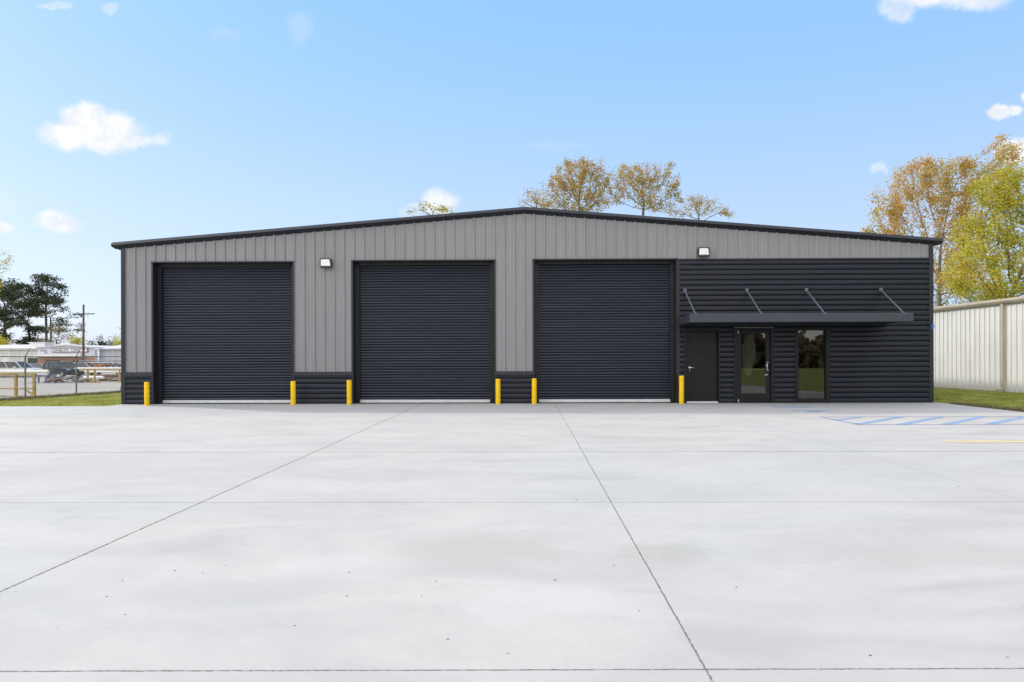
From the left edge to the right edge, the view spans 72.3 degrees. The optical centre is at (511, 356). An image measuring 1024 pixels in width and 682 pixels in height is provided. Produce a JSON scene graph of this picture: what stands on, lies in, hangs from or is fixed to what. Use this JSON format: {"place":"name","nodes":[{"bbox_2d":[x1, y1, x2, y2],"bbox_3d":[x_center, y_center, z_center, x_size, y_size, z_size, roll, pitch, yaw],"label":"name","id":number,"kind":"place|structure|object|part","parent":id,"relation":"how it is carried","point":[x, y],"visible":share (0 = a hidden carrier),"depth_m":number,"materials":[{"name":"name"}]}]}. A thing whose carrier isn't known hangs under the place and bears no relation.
{"place":"outdoors","nodes":[
{"label":"outdoors","id":0,"kind":"place"},
{"bbox_2d":[30,364,53,374],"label":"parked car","id":1,"kind":"object","parent":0,"point":[37,365],"visible":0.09,"depth_m":79.14,"materials":[{"name":"red metal"}]},
{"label":"window glass","id":2,"kind":"part","parent":1,"relation":"part of","materials":[{"name":"grey glass"}]},
{"bbox_2d":[0,359,120,398],"bbox_3d":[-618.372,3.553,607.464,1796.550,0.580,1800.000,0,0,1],"label":"gravel yard","id":3,"kind":"structure","parent":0,"point":[6,382],"depth_m":43.94,"materials":[{"name":"grey gravel"}]},
{"bbox_2d":[0,334,12,344],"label":"shrub","id":4,"kind":"object","parent":3,"relation":"on","point":[4,342],"visible":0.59,"depth_m":108.22,"materials":[{"name":"yellow plant"}]},
{"bbox_2d":[0,249,13,291],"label":"elm tree","id":5,"kind":"object","parent":3,"relation":"on","point":[8,259],"visible":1,"depth_m":61.05,"materials":[{"name":"green plant"}]},
{"bbox_2d":[0,277,39,341],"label":"pine tree","id":6,"kind":"object","parent":3,"relation":"on","point":[6,321],"visible":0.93,"depth_m":118.33,"materials":[{"name":"green plant"}]},
{"bbox_2d":[0,373,41,396],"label":"yellow metal rack","id":7,"kind":"object","parent":3,"relation":"on","point":[16,384],"visible":0.78,"depth_m":32.02,"materials":[{"name":"yellow metal"}]},
{"bbox_2d":[0,375,31,376],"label":"steel pipe","id":8,"kind":"object","parent":7,"relation":"on","point":[13,376],"visible":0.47,"depth_m":32.19,"materials":[{"name":"white metal"}]},
{"bbox_2d":[0,370,49,372],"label":"steel pipe","id":9,"kind":"object","parent":7,"relation":"on","point":[27,371],"visible":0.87,"depth_m":32.00,"materials":[{"name":"white metal"}]},
{"bbox_2d":[0,361,42,377],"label":"parked van","id":10,"kind":"object","parent":3,"relation":"on","point":[13,365],"visible":0.23,"depth_m":73.83,"materials":[{"name":"white paint"}]},
{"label":"window glass","id":11,"kind":"part","parent":10,"relation":"part of","materials":[{"name":"grey glass"}]},
{"bbox_2d":[0,282,52,344],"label":"pine tree","id":12,"kind":"object","parent":3,"relation":"on","point":[30,329],"visible":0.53,"depth_m":125.53,"materials":[{"name":"green plant"}]},
{"bbox_2d":[21,273,70,341],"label":"pine tree","id":13,"kind":"object","parent":3,"relation":"on","point":[41,292],"visible":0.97,"depth_m":120.61,"materials":[{"name":"green plant"}]},
{"bbox_2d":[36,375,60,382],"bbox_3d":[-34.953,1.657,52.423,2.173,0.635,0.600,0,0,1],"label":"pipe rack","id":14,"kind":"object","parent":3,"relation":"on","point":[46,378],"visible":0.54,"depth_m":52.38,"materials":[{"name":"metal"}]},
{"bbox_2d":[0,342,97,363],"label":"workshop","id":15,"kind":"structure","parent":3,"relation":"on","point":[10,350],"depth_m":100.87,"materials":[{"name":"beige metal"}]},
{"bbox_2d":[28,358,37,363],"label":"window","id":16,"kind":"structure","parent":15,"relation":"in","point":[30,361],"depth_m":100.76,"materials":[{"name":"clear glass"}]},
{"bbox_2d":[34,320,75,343],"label":"oak tree","id":17,"kind":"object","parent":3,"relation":"on","point":[58,332],"visible":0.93,"depth_m":110.39,"materials":[{"name":"grey plant"}]},
{"bbox_2d":[35,302,89,340],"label":"pine tree","id":18,"kind":"object","parent":3,"relation":"on","point":[61,319],"visible":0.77,"depth_m":116.89,"materials":[{"name":"green plant"}]},
{"bbox_2d":[42,361,83,376],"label":"parked car","id":19,"kind":"object","parent":3,"relation":"on","point":[56,371],"visible":0.59,"depth_m":75.90,"materials":[{"name":"paint"}]},
{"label":"window glass","id":20,"kind":"part","parent":19,"relation":"part of","materials":[{"name":"black glass"}]},
{"bbox_2d":[36,345,109,364],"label":"shopfront","id":21,"kind":"object","parent":3,"relation":"on","point":[72,350],"visible":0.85,"depth_m":98.75,"materials":[{"name":"metal"}]},
{"bbox_2d":[65,334,86,344],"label":"oak tree","id":22,"kind":"object","parent":3,"relation":"on","point":[77,340],"visible":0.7,"depth_m":108.77,"materials":[{"name":"yellow plant"}]},
{"bbox_2d":[43,376,120,382],"bbox_3d":[-34.378,1.784,57.344,6.858,0.612,10.861,0,0,-31],"label":"scrap heap","id":23,"kind":"object","parent":3,"relation":"on","point":[69,379],"visible":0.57,"depth_m":53.42,"materials":[{"name":"metal"}]},
{"bbox_2d":[83,376,104,378],"bbox_3d":[-33.031,1.651,55.400,1.556,0.258,0.258,0,0,1],"label":"steel pipe","id":24,"kind":"object","parent":23,"relation":"on","point":[84,377],"visible":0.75,"depth_m":55.30,"materials":[{"name":"white metal"}]},
{"bbox_2d":[96,374,120,376],"bbox_3d":[-33.245,1.584,58.403,2.699,0.219,0.219,0,0,1],"label":"steel pipe","id":25,"kind":"object","parent":23,"relation":"on","point":[114,375],"visible":0.43,"depth_m":58.32,"materials":[{"name":"metal"}]},
{"bbox_2d":[73,304,94,362],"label":"utility pole","id":26,"kind":"object","parent":3,"relation":"on","point":[82,326],"visible":0.91,"depth_m":90.57,"materials":[{"name":"wood"}]},
{"bbox_2d":[80,369,120,382],"bbox_3d":[-31.032,1.451,53.376,3.675,1.045,0.600,0,0,1],"label":"pipe rack","id":27,"kind":"object","parent":3,"relation":"on","point":[95,375],"visible":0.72,"depth_m":53.33,"materials":[{"name":"yellow metal"}]},
{"bbox_2d":[77,367,120,368],"bbox_3d":[-31.130,0.884,53.377,4.256,0.149,0.149,0,0,1],"label":"steel pipe","id":28,"kind":"object","parent":27,"relation":"on","point":[98,367],"visible":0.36,"depth_m":53.32,"materials":[{"name":"white metal"}]},
{"bbox_2d":[85,371,120,372],"bbox_3d":[-32.585,1.211,56.395,3.474,0.139,0.139,0,0,1],"label":"steel pipe","id":29,"kind":"object","parent":27,"relation":"on","point":[103,372],"visible":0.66,"depth_m":56.35,"materials":[{"name":"white metal"}]},
{"bbox_2d":[90,364,120,365],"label":"steel pipe","id":30,"kind":"object","parent":27,"relation":"on","point":[106,364],"visible":0.59,"depth_m":66.38,"materials":[{"name":"metal"}]},
{"bbox_2d":[98,377,120,380],"bbox_3d":[-32.567,1.842,57.395,2.444,0.318,0.318,0,0,1],"label":"steel pipe","id":31,"kind":"object","parent":3,"relation":"on","point":[113,378],"visible":0.36,"depth_m":57.27,"materials":[{"name":"metal"}]},
{"bbox_2d":[99,345,120,363],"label":"building","id":32,"kind":"structure","parent":3,"relation":"on","point":[112,351],"depth_m":99.69,"materials":[{"name":"white metal"}]},
{"bbox_2d":[109,337,120,345],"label":"oak tree","id":33,"kind":"object","parent":3,"relation":"on","point":[115,343],"visible":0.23,"depth_m":126.36,"materials":[{"name":"yellow plant"}]},
{"bbox_2d":[74,362,93,374],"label":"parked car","id":34,"kind":"object","parent":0,"point":[82,365],"visible":0.09,"depth_m":83.67,"materials":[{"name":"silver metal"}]},
{"bbox_2d":[79,360,120,361],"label":"steel pipe","id":35,"kind":"object","parent":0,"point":[100,360],"visible":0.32,"depth_m":68.45,"materials":[{"name":"grey metal"}]},
{"bbox_2d":[95,334,107,350],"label":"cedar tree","id":36,"kind":"object","parent":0,"point":[99,342],"visible":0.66,"depth_m":130.59,"materials":[{"name":"green plant"}]},
{"bbox_2d":[85,362,120,374],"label":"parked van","id":37,"kind":"object","parent":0,"point":[87,363],"visible":0.11,"depth_m":85.84,"materials":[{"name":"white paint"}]},
{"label":"window glass","id":38,"kind":"part","parent":37,"relation":"part of","materials":[{"name":"grey glass"}]},
{"bbox_2d":[101,336,117,345],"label":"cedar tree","id":39,"kind":"object","parent":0,"point":[109,341],"visible":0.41,"depth_m":130.71,"materials":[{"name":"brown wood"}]},
{"bbox_2d":[0,402,1023,681],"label":"concrete pavement","id":40,"kind":"structure","parent":0,"point":[566,542],"depth_m":5.33,"materials":[{"name":"grey concrete"}]},
{"bbox_2d":[144,382,149,405],"bbox_3d":[-10.819,1.101,20.790,0.146,0.700,0.146,0,0,-11],"label":"bollard","id":41,"kind":"object","parent":40,"relation":"on","point":[146,393],"visible":1,"depth_m":20.73,"materials":[{"name":"yellow metal"}]},
{"bbox_2d":[291,381,295,404],"bbox_3d":[-6.489,1.081,20.800,0.146,0.715,0.146,0,0,27],"label":"bollard","id":42,"kind":"object","parent":40,"relation":"on","point":[293,392],"visible":1,"depth_m":20.73,"materials":[{"name":"yellow metal"}]},
{"bbox_2d":[347,380,351,404],"bbox_3d":[-4.820,1.064,20.779,0.146,0.740,0.146,-1,0,-43],"label":"bollard","id":43,"kind":"object","parent":40,"relation":"on","point":[349,392],"visible":0.99,"depth_m":20.72,"materials":[{"name":"yellow metal"}]},
{"bbox_2d":[496,379,500,403],"bbox_3d":[-0.417,1.041,20.928,0.146,0.760,0.146,0,0,41],"label":"bollard","id":44,"kind":"object","parent":40,"relation":"on","point":[498,400],"visible":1,"depth_m":20.87,"materials":[{"name":"yellow metal"}]},
{"bbox_2d":[532,378,536,403],"bbox_3d":[0.665,1.033,20.972,0.146,0.770,0.146,0,0,25],"label":"bollard","id":45,"kind":"object","parent":40,"relation":"on","point":[534,390],"visible":0.99,"depth_m":20.91,"materials":[{"name":"yellow metal"}]},
{"bbox_2d":[679,376,683,403],"bbox_3d":[5.056,0.985,20.920,0.146,0.840,0.146,0,0,12],"label":"bollard","id":46,"kind":"object","parent":40,"relation":"on","point":[681,389],"visible":1,"depth_m":20.86,"materials":[{"name":"yellow metal"}]},
{"bbox_2d":[792,410,818,411],"bbox_3d":[7.743,1.393,18.612,0.997,0.002,1.991,0,0,1],"label":"stray marking","id":47,"kind":"object","parent":40,"relation":"on","point":[807,410],"visible":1,"depth_m":18.16,"materials":[{"name":"paint"}]},
{"bbox_2d":[823,417,1023,423],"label":"access aisle marking","id":48,"kind":"object","parent":40,"relation":"on","point":[973,418],"visible":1,"depth_m":15.28,"materials":[{"name":"blue paint"}]},
{"bbox_2d":[858,416,1023,424],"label":"layout line","id":49,"kind":"object","parent":40,"relation":"on","point":[946,424],"visible":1,"depth_m":14.42,"materials":[{"name":"blue paint"}]},
{"bbox_2d":[945,441,1023,441],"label":"parking line","id":50,"kind":"object","parent":40,"relation":"on","point":[984,441],"visible":1,"depth_m":11.52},
{"bbox_2d":[0,386,1023,409],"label":"grass","id":51,"kind":"structure","parent":0,"point":[974,396],"depth_m":23.87,"materials":[{"name":"green plant"}]},
{"bbox_2d":[0,0,1023,357],"label":"sky","id":52,"kind":"structure","parent":0,"point":[121,120],"materials":[{"name":"blue"}]},
{"bbox_2d":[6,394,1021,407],"bbox_3d":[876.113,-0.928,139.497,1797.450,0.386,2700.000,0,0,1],"label":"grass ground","id":53,"kind":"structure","parent":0,"point":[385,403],"depth_m":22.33,"materials":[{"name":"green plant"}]},
{"bbox_2d":[0,348,120,399],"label":"chain link fence","id":54,"kind":"object","parent":53,"relation":"on","point":[24,375],"visible":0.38,"depth_m":31.39,"materials":[{"name":"metal"}]},
{"bbox_2d":[405,200,453,215],"bbox_3d":[-6.660,-5.563,57.162,3.884,14.606,1.928,0,0,-18],"label":"sapling crown","id":55,"kind":"object","parent":53,"relation":"on","point":[443,208],"visible":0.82,"depth_m":57.14,"materials":[{"name":"yellow plant"}]},
{"bbox_2d":[0,390,1023,411],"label":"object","id":56,"kind":"object","parent":53,"relation":"on","point":[955,403],"visible":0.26,"depth_m":28.66,"materials":[{"name":"brown"}]},
{"bbox_2d":[517,186,555,208],"bbox_3d":[1.936,-6.152,57.370,3.385,15.734,1.987,0,0,1],"label":"sapling crown","id":57,"kind":"object","parent":53,"relation":"on","point":[536,202],"visible":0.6,"depth_m":57.24,"materials":[{"name":"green plant"}]},
{"bbox_2d":[535,156,615,211],"bbox_3d":[5.047,-6.994,55.023,6.494,17.404,4.184,0,0,1],"label":"maple tree","id":58,"kind":"object","parent":53,"relation":"on","point":[583,171],"visible":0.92,"depth_m":54.59,"materials":[{"name":"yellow plant"}]},
{"bbox_2d":[606,160,683,215],"bbox_3d":[10.578,-7.091,56.057,6.730,17.568,4.349,0,0,1],"label":"maple tree","id":59,"kind":"object","parent":53,"relation":"on","point":[652,181],"visible":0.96,"depth_m":55.57,"materials":[{"name":"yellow plant"}]},
{"bbox_2d":[667,194,735,219],"bbox_3d":[15.259,-5.902,57.127,5.656,15.158,2.440,0,0,1],"label":"sapling crown","id":60,"kind":"object","parent":53,"relation":"on","point":[700,202],"visible":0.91,"depth_m":57.01,"materials":[{"name":"brown plant"}]},
{"bbox_2d":[860,130,1023,306],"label":"maple tree","id":61,"kind":"object","parent":53,"relation":"on","point":[932,200],"visible":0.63,"depth_m":49.45,"materials":[{"name":"orange plant"}]},
{"bbox_2d":[933,272,1023,306],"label":"hackberry tree","id":62,"kind":"object","parent":53,"relation":"on","point":[946,301],"visible":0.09,"depth_m":61.25,"materials":[{"name":"green plant"}]},
{"bbox_2d":[934,296,1023,393],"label":"metal shed","id":63,"kind":"structure","parent":53,"relation":"on","point":[978,345],"depth_m":28.45,"materials":[{"name":"white metal"}]},
{"bbox_2d":[936,160,1023,302],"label":"oak tree","id":64,"kind":"object","parent":53,"relation":"on","point":[1004,200],"visible":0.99,"depth_m":39.16,"materials":[{"name":"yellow plant"}]},
{"bbox_2d":[111,207,943,403],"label":"metal building","id":65,"kind":"structure","parent":0,"point":[566,306],"depth_m":21.37,"materials":[{"name":"metal"}]},
{"bbox_2d":[151,261,294,403],"bbox_3d":[-8.809,-0.729,21.572,4.390,4.350,0.430,0,0,1],"label":"roller door","id":66,"kind":"structure","parent":65,"relation":"in","point":[222,331],"depth_m":21.68,"materials":[{"name":"metal"}]},
{"bbox_2d":[351,259,495,403],"bbox_3d":[-2.684,-0.757,21.499,4.400,4.370,0.430,0,0,1],"label":"roller door","id":67,"kind":"structure","parent":65,"relation":"in","point":[423,331],"depth_m":21.61,"materials":[{"name":"metal"}]},
{"bbox_2d":[532,258,678,402],"bbox_3d":[2.830,-0.786,21.433,4.410,4.395,0.430,0,0,1],"label":"roller door","id":68,"kind":"structure","parent":65,"relation":"in","point":[605,330],"depth_m":21.55,"materials":[{"name":"metal"}]},
{"bbox_2d":[684,327,719,402],"bbox_3d":[5.746,0.258,21.260,1.080,2.290,0.145,0,0,1],"label":"entry door","id":69,"kind":"structure","parent":65,"relation":"in","point":[701,349],"depth_m":21.28,"materials":[{"name":"paint"}]},
{"bbox_2d":[733,327,773,402],"bbox_3d":[7.306,0.253,21.247,1.220,2.292,0.194,0,0,1],"label":"glass door","id":70,"kind":"structure","parent":65,"relation":"in","point":[749,349],"depth_m":21.21,"materials":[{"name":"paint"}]},
{"bbox_2d":[794,327,829,402],"bbox_3d":[9.066,0.249,21.218,1.060,2.290,0.150,0,0,1],"label":"window","id":71,"kind":"structure","parent":65,"relation":"in","point":[826,399],"depth_m":21.15,"materials":[{"name":"paint"}]}
]}

